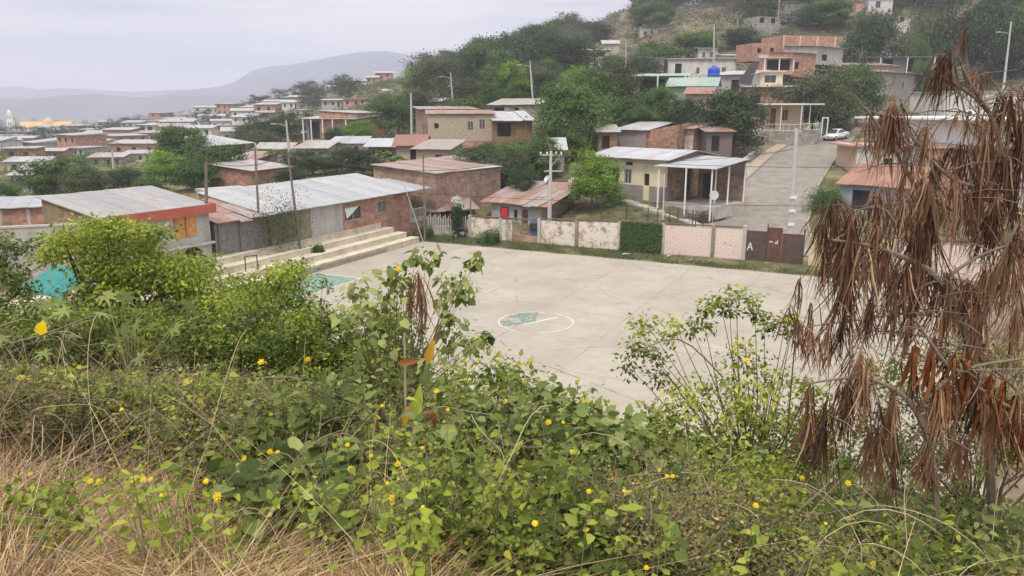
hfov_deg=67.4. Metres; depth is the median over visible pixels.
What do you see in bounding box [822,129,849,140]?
parked car
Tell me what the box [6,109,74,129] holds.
church
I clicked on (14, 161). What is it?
house
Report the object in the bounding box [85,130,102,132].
house
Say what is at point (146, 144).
town house
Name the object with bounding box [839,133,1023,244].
roadside scrub
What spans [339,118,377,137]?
tree
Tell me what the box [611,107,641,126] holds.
tree
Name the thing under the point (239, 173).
house
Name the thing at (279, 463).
yellow flower
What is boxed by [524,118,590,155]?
tree
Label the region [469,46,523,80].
tree
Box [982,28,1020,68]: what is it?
tree
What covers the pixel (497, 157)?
tree
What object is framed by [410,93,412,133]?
utility pole
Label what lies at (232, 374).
undergrowth
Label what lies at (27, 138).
town house
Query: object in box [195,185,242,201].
outbuilding
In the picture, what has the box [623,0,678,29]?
tree
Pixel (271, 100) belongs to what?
town house
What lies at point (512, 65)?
tree
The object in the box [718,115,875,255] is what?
road
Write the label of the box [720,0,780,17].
tree
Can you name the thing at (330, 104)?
house
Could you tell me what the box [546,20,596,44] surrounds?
tree
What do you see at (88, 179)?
tree
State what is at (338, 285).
court marking
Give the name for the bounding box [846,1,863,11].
house
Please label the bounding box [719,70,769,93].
house
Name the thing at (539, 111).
cable
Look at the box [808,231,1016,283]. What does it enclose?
boundary wall
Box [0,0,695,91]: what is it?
sky
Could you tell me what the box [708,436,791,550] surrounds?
bare twig
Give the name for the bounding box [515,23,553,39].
tree
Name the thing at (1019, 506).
undergrowth
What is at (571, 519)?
broadleaf undergrowth
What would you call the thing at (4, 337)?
castor plant
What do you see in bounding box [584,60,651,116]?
tree
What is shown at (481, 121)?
window
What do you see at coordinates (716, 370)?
bare twig
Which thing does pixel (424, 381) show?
castor plant
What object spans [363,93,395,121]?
tree
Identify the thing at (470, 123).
window
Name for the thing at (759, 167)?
kerb
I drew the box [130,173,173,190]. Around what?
tree
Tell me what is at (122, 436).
tall dry grass
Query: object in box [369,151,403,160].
banana plant
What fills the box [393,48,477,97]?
tree
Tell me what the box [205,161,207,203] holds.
utility pole
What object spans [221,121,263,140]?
tree
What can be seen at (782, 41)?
house
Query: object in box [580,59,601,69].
house
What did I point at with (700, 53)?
hut
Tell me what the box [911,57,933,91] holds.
tree
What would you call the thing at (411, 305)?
dried leaf bunch
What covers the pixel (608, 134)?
shack
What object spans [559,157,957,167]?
cable
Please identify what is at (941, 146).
house
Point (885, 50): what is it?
house
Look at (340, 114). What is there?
house
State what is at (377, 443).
bare twig
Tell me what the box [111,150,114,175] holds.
utility pole
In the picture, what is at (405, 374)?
bare twig
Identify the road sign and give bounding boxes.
[709,191,718,223]
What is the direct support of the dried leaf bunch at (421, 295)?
on the ground at (834, 174)
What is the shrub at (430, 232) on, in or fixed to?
on the ground at (834, 174)
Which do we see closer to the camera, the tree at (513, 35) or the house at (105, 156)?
the house at (105, 156)
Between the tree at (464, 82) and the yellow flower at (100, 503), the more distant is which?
the tree at (464, 82)
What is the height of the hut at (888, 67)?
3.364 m
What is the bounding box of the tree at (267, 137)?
[236,128,291,148]
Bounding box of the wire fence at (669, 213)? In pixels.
[601,205,706,226]
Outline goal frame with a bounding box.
[244,255,257,271]
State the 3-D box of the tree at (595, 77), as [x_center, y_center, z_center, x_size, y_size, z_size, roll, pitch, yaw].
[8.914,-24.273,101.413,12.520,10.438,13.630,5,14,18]
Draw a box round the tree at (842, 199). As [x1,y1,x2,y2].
[807,189,849,206]
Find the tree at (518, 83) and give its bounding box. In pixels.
[493,68,529,96]
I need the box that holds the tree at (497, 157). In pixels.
[454,148,521,187]
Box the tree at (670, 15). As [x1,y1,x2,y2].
[657,4,677,16]
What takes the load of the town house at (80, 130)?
on the ground at (834, 174)
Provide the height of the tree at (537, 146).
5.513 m
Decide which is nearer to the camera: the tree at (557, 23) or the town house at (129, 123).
the tree at (557, 23)
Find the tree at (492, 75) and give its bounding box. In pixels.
[476,65,514,102]
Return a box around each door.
[501,206,508,216]
[522,210,527,223]
[683,169,690,194]
[703,173,713,197]
[770,108,775,127]
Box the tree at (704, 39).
[658,29,735,56]
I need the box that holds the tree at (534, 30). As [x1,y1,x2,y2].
[517,21,548,42]
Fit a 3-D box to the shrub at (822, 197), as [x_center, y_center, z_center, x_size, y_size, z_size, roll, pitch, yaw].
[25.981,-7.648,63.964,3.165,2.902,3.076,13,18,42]
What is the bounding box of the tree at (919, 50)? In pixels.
[911,33,933,68]
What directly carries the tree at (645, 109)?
on the ground at (834, 174)
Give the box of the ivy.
[619,221,662,254]
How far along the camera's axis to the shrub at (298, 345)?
8.78 m
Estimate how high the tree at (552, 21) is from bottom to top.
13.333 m
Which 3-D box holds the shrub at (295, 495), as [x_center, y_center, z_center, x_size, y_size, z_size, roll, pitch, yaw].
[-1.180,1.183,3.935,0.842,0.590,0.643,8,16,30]
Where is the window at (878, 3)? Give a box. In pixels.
[876,1,880,7]
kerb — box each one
[716,125,819,224]
[806,122,873,235]
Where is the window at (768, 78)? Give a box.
[764,75,775,82]
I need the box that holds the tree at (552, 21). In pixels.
[529,16,570,27]
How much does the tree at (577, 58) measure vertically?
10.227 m
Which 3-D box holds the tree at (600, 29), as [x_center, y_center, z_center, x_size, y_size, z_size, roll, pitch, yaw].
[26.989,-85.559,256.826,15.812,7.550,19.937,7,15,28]
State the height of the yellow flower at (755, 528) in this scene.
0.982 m
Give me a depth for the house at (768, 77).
121.99 m
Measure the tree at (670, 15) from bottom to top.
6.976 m
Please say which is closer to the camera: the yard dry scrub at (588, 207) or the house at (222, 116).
the yard dry scrub at (588, 207)
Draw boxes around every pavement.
[94,242,985,506]
[699,121,821,227]
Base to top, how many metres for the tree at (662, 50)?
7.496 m
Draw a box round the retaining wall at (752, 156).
[744,146,761,162]
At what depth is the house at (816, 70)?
137.55 m
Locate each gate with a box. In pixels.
[530,218,536,235]
[745,223,805,263]
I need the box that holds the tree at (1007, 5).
[994,0,1016,15]
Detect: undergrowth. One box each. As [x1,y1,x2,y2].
[0,79,395,195]
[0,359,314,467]
[71,360,1023,545]
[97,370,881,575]
[105,375,855,575]
[201,359,1023,575]
[351,0,1023,169]
[407,157,586,241]
[719,481,1023,575]
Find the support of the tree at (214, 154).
on the ground at (834, 174)
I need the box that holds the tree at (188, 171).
[161,157,223,188]
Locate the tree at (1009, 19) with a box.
[980,1,1023,64]
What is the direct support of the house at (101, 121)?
on the ground at (834, 174)
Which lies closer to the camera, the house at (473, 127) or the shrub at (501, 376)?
the shrub at (501, 376)
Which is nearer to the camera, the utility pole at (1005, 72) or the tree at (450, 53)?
the utility pole at (1005, 72)
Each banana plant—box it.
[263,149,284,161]
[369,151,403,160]
[381,155,406,162]
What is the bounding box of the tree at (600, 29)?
[580,21,614,41]
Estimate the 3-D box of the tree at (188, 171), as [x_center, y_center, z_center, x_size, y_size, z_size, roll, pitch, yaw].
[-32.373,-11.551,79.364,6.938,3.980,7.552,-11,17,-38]
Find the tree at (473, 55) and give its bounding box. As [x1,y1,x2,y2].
[446,32,511,81]
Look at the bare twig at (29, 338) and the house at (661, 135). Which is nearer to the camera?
the bare twig at (29, 338)
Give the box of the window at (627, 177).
[624,169,631,183]
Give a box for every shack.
[426,198,479,227]
[592,124,620,151]
[699,126,736,156]
[845,71,926,114]
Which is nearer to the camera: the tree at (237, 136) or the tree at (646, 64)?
the tree at (646, 64)
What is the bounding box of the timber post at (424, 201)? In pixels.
[422,154,425,240]
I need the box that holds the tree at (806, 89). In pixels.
[763,57,879,130]
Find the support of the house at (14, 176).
on the ground at (834, 174)
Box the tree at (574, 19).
[563,14,595,33]
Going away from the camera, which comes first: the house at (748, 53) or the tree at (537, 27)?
the house at (748, 53)
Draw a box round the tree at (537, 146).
[515,133,567,180]
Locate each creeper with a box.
[203,407,703,575]
[237,182,320,257]
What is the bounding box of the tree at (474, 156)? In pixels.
[446,148,516,185]
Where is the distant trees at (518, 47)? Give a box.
[0,0,1023,146]
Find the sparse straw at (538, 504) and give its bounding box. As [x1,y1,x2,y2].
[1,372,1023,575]
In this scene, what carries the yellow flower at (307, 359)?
on the ground at (834, 174)
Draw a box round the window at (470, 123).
[468,121,472,129]
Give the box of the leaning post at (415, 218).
[404,186,423,242]
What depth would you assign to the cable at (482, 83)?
115.08 m
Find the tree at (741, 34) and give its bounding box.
[717,26,768,47]
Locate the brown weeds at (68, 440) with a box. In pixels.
[0,347,383,508]
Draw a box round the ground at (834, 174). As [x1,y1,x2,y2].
[0,0,1023,540]
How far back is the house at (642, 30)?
249.59 m
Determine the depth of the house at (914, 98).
115.89 m
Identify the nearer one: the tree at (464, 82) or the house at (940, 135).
the house at (940, 135)
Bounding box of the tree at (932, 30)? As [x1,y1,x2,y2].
[892,0,972,71]
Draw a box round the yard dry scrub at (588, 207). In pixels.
[545,154,742,245]
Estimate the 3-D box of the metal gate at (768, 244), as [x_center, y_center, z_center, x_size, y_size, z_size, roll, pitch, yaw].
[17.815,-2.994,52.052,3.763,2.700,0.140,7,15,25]
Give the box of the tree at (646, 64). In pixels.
[621,51,667,77]
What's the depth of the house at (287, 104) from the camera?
311.55 m
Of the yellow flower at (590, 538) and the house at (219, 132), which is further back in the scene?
the house at (219, 132)
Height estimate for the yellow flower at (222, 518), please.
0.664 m
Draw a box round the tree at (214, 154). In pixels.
[169,141,252,177]
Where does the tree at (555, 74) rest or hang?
on the ground at (834, 174)
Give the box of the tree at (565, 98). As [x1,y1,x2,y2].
[522,71,625,149]
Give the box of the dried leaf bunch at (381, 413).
[376,406,389,431]
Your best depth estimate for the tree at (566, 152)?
85.89 m
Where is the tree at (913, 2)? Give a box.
[902,0,942,8]
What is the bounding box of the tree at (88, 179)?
[51,163,123,193]
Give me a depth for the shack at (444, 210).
66.69 m
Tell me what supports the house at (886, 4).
on the ground at (834, 174)
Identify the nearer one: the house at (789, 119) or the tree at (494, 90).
the house at (789, 119)
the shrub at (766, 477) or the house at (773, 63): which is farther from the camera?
the house at (773, 63)
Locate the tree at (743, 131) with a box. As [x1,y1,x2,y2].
[717,114,755,144]
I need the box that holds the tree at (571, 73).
[556,62,591,79]
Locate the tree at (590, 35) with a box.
[574,29,593,48]
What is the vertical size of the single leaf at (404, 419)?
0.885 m
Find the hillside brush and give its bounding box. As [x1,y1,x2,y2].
[389,0,1023,107]
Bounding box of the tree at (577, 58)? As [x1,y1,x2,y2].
[548,34,590,68]
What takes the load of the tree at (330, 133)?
on the ground at (834, 174)
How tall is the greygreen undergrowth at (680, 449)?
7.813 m
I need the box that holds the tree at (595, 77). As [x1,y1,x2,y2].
[533,63,623,113]
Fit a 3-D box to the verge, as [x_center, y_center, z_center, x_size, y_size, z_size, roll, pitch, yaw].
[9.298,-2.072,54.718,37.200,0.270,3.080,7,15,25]
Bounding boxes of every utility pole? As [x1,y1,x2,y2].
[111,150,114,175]
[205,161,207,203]
[254,146,259,212]
[271,120,290,155]
[287,154,301,248]
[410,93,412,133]
[439,72,452,97]
[517,60,533,97]
[539,151,562,220]
[713,24,714,65]
[787,128,797,233]
[996,22,1011,90]
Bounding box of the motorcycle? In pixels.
[452,225,467,238]
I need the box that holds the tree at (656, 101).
[619,82,684,121]
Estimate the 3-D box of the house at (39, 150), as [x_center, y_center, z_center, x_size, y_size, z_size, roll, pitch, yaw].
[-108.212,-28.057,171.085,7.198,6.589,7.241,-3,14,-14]
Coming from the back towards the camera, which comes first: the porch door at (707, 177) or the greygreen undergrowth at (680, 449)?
the porch door at (707, 177)
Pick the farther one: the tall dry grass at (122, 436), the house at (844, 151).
the house at (844, 151)
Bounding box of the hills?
[0,94,252,118]
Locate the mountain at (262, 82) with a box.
[150,51,434,97]
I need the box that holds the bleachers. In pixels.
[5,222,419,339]
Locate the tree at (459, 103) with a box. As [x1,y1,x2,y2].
[446,93,487,109]
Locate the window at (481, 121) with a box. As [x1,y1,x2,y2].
[479,119,484,128]
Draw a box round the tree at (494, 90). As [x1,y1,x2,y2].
[476,81,537,103]
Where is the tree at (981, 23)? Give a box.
[923,0,1023,89]
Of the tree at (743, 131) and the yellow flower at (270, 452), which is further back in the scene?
the tree at (743, 131)
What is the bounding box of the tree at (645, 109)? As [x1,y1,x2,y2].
[627,103,661,123]
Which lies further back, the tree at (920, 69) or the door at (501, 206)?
the tree at (920, 69)
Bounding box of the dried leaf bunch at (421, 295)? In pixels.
[404,268,442,429]
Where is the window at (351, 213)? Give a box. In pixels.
[345,205,361,220]
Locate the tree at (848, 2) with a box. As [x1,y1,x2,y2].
[821,0,857,22]
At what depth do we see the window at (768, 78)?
122.11 m
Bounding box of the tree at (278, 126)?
[231,109,316,141]
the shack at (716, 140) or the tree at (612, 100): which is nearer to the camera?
the shack at (716, 140)
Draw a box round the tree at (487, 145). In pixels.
[473,139,498,152]
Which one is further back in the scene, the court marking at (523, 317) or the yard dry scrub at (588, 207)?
the yard dry scrub at (588, 207)
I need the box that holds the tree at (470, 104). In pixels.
[461,98,483,109]
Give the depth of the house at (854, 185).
68.96 m
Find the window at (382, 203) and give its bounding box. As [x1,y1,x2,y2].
[378,200,386,212]
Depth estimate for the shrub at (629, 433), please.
5.17 m
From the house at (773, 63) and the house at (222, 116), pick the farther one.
the house at (222, 116)
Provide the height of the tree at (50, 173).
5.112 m
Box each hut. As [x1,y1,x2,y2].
[392,134,430,159]
[410,139,467,158]
[548,137,567,174]
[684,122,715,149]
[694,47,719,57]
[818,63,899,71]
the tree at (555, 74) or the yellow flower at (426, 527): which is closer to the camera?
the yellow flower at (426, 527)
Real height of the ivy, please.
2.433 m
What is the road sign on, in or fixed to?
on the pavement at (758, 161)
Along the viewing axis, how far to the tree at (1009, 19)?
162.93 m
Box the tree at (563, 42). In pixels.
[555,32,586,62]
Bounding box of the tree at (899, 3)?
[892,0,912,13]
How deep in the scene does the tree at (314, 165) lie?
85.56 m
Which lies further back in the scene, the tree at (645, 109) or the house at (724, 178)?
the tree at (645, 109)
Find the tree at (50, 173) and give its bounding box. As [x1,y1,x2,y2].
[4,155,95,193]
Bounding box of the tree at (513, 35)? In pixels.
[493,25,540,47]
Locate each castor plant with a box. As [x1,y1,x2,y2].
[0,333,54,367]
[31,285,86,367]
[57,287,200,378]
[157,337,250,380]
[407,369,449,431]
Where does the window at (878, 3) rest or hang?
in the house at (886, 4)
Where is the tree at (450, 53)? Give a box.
[435,49,461,79]
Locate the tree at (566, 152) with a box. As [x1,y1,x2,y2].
[558,120,597,160]
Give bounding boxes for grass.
[0,317,469,544]
[0,431,408,575]
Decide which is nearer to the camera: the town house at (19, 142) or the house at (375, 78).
the town house at (19, 142)
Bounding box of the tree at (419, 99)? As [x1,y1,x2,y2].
[398,89,440,115]
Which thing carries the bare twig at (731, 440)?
on the ground at (834, 174)
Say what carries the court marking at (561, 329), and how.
on the court pavement at (596, 300)
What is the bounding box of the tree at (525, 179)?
[506,167,540,197]
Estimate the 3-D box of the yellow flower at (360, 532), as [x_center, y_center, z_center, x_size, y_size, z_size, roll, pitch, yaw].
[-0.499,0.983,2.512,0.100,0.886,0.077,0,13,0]
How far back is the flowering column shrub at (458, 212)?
61.87 m
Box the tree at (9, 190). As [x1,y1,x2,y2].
[0,181,28,195]
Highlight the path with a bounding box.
[595,194,701,226]
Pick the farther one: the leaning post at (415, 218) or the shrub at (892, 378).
the leaning post at (415, 218)
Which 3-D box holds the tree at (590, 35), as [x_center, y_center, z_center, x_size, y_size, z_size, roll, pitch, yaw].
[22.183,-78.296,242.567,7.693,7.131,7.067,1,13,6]
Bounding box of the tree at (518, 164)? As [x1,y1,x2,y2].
[490,148,542,188]
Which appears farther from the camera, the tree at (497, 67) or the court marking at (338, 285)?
the tree at (497, 67)
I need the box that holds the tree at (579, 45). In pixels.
[523,32,612,69]
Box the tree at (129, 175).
[103,168,147,188]
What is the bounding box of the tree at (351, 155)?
[321,145,388,175]
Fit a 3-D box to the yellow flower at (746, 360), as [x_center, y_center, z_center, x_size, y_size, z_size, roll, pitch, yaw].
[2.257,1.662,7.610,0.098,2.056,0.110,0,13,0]
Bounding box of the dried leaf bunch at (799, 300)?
[782,273,802,492]
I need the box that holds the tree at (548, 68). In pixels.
[521,61,571,85]
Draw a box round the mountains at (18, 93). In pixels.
[0,87,193,98]
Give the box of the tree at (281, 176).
[267,167,310,182]
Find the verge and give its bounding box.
[419,239,933,286]
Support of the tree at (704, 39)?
on the ground at (834, 174)
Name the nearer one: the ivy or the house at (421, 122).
the ivy
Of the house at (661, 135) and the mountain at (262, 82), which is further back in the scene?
the mountain at (262, 82)
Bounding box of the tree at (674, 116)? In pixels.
[661,94,708,126]
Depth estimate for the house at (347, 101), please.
247.82 m
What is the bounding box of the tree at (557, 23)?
[541,17,595,48]
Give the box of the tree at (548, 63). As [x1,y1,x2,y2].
[520,56,563,71]
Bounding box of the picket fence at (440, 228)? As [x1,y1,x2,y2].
[427,214,467,235]
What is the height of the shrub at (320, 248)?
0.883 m
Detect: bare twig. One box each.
[0,310,20,333]
[2,306,117,346]
[12,511,52,575]
[50,531,80,575]
[243,536,315,561]
[252,376,386,425]
[363,409,409,492]
[403,332,406,441]
[503,380,511,417]
[624,339,723,377]
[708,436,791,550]
[728,409,732,490]
[786,448,844,523]
[797,505,860,513]
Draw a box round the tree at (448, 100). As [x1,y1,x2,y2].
[439,97,453,105]
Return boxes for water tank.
[708,66,719,94]
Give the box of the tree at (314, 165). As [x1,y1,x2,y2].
[272,148,346,174]
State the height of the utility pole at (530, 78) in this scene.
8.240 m
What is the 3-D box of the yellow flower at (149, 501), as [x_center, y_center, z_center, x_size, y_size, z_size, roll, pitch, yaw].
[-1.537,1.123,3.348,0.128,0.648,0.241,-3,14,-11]
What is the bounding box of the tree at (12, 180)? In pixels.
[7,169,62,191]
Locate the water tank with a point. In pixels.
(713, 71)
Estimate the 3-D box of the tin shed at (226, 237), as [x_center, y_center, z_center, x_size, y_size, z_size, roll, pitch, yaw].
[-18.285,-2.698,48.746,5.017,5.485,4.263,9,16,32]
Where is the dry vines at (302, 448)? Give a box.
[0,312,1023,575]
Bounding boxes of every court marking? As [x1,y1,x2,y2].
[282,274,358,297]
[295,273,360,299]
[498,312,544,330]
[502,312,537,325]
[538,313,573,332]
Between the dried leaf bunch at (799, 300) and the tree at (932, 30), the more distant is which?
the tree at (932, 30)
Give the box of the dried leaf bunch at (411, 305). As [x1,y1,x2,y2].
[402,289,420,391]
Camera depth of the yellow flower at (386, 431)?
3.60 m
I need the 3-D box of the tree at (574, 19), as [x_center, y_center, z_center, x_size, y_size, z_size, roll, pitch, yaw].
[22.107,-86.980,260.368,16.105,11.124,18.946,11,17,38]
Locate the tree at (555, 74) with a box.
[535,68,571,95]
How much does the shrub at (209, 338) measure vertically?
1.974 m
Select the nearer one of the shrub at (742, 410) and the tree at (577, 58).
the shrub at (742, 410)
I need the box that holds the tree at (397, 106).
[366,91,415,133]
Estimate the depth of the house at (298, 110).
283.09 m
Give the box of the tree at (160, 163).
[138,147,190,180]
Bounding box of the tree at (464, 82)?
[421,76,483,105]
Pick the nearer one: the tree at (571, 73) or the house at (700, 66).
the tree at (571, 73)
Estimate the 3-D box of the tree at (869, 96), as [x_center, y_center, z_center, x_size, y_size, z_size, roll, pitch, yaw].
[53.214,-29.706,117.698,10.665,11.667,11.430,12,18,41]
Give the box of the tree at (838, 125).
[816,93,872,134]
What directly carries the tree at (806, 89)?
on the ground at (834, 174)
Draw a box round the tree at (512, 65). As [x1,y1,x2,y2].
[485,57,533,96]
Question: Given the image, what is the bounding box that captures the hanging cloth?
[501,208,506,217]
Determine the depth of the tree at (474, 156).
75.40 m
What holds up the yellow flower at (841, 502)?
on the ground at (834, 174)
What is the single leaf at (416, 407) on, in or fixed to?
on the ground at (834, 174)
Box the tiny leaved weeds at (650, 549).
[514,418,894,575]
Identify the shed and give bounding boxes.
[201,198,273,256]
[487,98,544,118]
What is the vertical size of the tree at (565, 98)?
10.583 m
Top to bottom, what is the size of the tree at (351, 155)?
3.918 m
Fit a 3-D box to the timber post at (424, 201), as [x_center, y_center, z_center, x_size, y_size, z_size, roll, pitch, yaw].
[-6.915,-6.834,60.257,0.162,7.325,0.162,-5,14,-22]
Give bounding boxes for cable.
[96,137,252,150]
[207,153,287,165]
[288,153,540,170]
[410,192,1022,205]
[433,60,529,92]
[530,63,550,149]
[556,149,793,160]
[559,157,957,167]
[798,128,1018,167]
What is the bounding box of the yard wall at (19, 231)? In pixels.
[0,223,90,286]
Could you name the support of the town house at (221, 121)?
on the ground at (834, 174)
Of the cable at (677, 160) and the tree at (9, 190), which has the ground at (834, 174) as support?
the tree at (9, 190)
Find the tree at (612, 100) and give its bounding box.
[587,87,650,125]
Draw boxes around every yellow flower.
[52,476,112,575]
[75,478,129,570]
[109,487,190,575]
[114,477,147,563]
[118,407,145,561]
[128,475,169,550]
[131,477,169,564]
[164,478,239,564]
[197,489,244,575]
[257,359,264,387]
[258,449,279,471]
[276,450,302,504]
[304,357,313,393]
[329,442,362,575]
[339,465,371,575]
[365,454,386,575]
[370,404,393,497]
[379,494,405,575]
[383,481,411,575]
[392,461,424,575]
[396,266,408,377]
[411,505,434,575]
[412,446,440,575]
[427,388,445,449]
[443,408,458,482]
[523,520,541,575]
[540,419,558,477]
[561,421,568,488]
[569,489,602,575]
[612,489,642,575]
[647,469,674,572]
[651,474,673,575]
[660,474,675,575]
[731,502,759,575]
[738,357,751,449]
[793,475,809,515]
[800,522,847,575]
[834,480,854,559]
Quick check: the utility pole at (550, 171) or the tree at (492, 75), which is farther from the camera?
the tree at (492, 75)
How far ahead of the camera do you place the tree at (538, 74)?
132.50 m
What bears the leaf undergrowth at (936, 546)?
on the ground at (834, 174)
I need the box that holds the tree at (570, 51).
[535,30,591,66]
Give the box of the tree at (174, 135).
[145,119,221,164]
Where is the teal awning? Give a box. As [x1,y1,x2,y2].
[20,266,97,304]
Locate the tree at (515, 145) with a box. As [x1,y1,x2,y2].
[489,134,535,172]
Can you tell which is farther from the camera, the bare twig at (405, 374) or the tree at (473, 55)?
the tree at (473, 55)
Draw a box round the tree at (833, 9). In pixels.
[791,0,857,30]
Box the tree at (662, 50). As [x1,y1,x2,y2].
[630,39,686,69]
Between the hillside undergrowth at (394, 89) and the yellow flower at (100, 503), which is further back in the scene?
the hillside undergrowth at (394, 89)
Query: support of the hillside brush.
on the ground at (834, 174)
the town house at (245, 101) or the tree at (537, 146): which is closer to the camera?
the tree at (537, 146)
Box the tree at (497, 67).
[483,62,530,101]
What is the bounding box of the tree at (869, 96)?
[827,56,897,126]
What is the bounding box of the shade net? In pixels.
[737,61,758,84]
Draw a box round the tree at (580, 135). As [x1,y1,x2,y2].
[548,112,602,160]
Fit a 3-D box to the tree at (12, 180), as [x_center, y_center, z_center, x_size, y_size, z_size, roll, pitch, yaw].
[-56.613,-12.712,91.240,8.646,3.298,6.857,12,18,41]
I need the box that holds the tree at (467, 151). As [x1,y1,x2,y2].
[455,145,493,157]
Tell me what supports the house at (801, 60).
on the ground at (834, 174)
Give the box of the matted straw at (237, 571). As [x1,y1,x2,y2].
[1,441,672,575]
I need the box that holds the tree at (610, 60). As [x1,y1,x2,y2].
[592,53,631,73]
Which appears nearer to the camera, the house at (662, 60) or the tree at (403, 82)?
the house at (662, 60)
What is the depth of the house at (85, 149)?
198.27 m
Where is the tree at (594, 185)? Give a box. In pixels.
[563,145,630,209]
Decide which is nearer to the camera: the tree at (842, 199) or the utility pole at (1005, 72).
the tree at (842, 199)
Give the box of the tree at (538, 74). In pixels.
[521,61,555,97]
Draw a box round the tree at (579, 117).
[532,87,613,142]
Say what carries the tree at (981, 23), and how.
on the ground at (834, 174)
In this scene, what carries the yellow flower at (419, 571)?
on the ground at (834, 174)
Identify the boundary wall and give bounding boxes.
[468,215,747,259]
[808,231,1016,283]
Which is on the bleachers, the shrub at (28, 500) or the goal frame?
the goal frame
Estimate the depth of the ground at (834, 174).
78.59 m
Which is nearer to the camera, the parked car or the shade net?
the parked car
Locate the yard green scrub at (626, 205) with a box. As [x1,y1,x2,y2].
[543,152,749,244]
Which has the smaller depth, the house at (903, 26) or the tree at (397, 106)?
the tree at (397, 106)
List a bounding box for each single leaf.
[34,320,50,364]
[397,358,421,412]
[401,404,411,442]
[410,384,422,446]
[424,336,434,402]
[427,407,438,452]
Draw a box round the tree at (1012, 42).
[982,27,1023,66]
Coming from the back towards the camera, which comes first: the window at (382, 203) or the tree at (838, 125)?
the tree at (838, 125)
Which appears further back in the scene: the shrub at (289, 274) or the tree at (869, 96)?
the tree at (869, 96)
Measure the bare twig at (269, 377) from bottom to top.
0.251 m
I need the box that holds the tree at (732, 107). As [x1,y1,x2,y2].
[681,84,776,154]
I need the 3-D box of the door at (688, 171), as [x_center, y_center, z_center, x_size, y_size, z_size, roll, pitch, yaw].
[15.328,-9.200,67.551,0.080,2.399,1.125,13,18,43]
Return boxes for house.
[0,136,17,150]
[0,146,47,155]
[0,195,46,225]
[1,156,61,170]
[5,129,39,135]
[5,162,61,192]
[9,134,30,135]
[15,137,22,145]
[17,136,40,143]
[22,138,57,147]
[36,185,216,272]
[45,128,72,134]
[45,148,75,156]
[53,132,107,151]
[60,146,106,156]
[63,124,94,128]
[77,128,105,132]
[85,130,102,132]
[85,152,132,163]
[95,120,116,127]
[101,127,141,133]
[106,133,147,141]
[106,139,112,151]
[108,139,164,151]
[119,120,147,126]
[125,150,155,161]
[131,130,160,138]
[134,124,159,130]
[148,112,172,119]
[157,123,191,130]
[159,119,196,124]
[161,117,190,119]
[179,113,189,117]
[184,125,217,135]
[191,118,202,124]
[192,105,215,113]
[197,114,227,124]
[197,173,431,245]
[210,119,231,124]
[210,159,296,186]
[216,103,245,116]
[217,125,238,135]
[220,127,237,137]
[227,151,278,162]
[230,108,253,115]
[231,113,264,125]
[239,105,253,107]
[240,100,257,105]
[252,102,281,111]
[253,111,275,121]
[253,142,299,160]
[261,100,282,101]
[270,96,287,99]
[277,130,306,141]
[281,100,303,110]
[287,95,303,99]
[291,140,340,169]
[294,109,312,113]
[299,115,380,141]
[317,110,388,139]
[321,99,342,109]
[331,136,371,161]
[341,98,367,108]
[363,138,395,170]
[365,75,382,82]
[370,155,502,227]
[374,71,393,81]
[412,106,478,133]
[425,110,495,148]
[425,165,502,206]
[426,98,447,105]
[479,175,578,224]
[490,111,535,148]
[578,49,610,58]
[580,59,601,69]
[592,147,749,221]
[599,40,620,55]
[617,122,692,149]
[632,48,648,57]
[632,73,691,101]
[634,35,652,42]
[636,56,663,73]
[637,26,667,37]
[665,77,721,112]
[666,58,735,76]
[683,87,715,112]
[716,54,735,57]
[719,38,746,46]
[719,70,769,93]
[735,43,777,62]
[741,85,795,102]
[742,17,779,36]
[752,103,828,145]
[755,71,785,85]
[757,55,796,74]
[761,35,836,67]
[768,51,818,77]
[776,1,807,22]
[784,46,845,66]
[810,69,887,83]
[828,142,912,171]
[836,163,930,221]
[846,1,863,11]
[855,116,1023,214]
[856,36,903,58]
[858,56,950,86]
[859,0,892,14]
[885,15,910,33]
[909,91,1023,116]
[923,142,1012,213]
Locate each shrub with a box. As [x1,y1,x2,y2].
[0,228,96,364]
[0,292,290,393]
[0,456,101,537]
[0,503,111,563]
[2,456,180,516]
[5,211,236,369]
[103,470,251,536]
[182,253,351,381]
[231,306,440,406]
[232,482,327,537]
[310,243,324,252]
[312,273,334,366]
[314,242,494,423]
[314,262,490,423]
[410,223,434,239]
[410,336,644,462]
[445,196,466,236]
[474,227,501,245]
[475,380,664,483]
[610,284,863,488]
[678,427,811,546]
[689,211,714,223]
[774,193,1023,551]
[776,307,1023,553]
[784,336,1023,530]
[787,23,1023,376]
[801,180,843,213]
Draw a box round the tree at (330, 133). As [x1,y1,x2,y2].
[319,125,345,139]
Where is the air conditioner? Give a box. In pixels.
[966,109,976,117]
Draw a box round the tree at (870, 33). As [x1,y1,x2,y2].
[836,4,920,62]
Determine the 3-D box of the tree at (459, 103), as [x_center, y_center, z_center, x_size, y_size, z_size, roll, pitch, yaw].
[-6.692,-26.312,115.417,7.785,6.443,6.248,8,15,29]
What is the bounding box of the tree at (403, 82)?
[391,66,431,91]

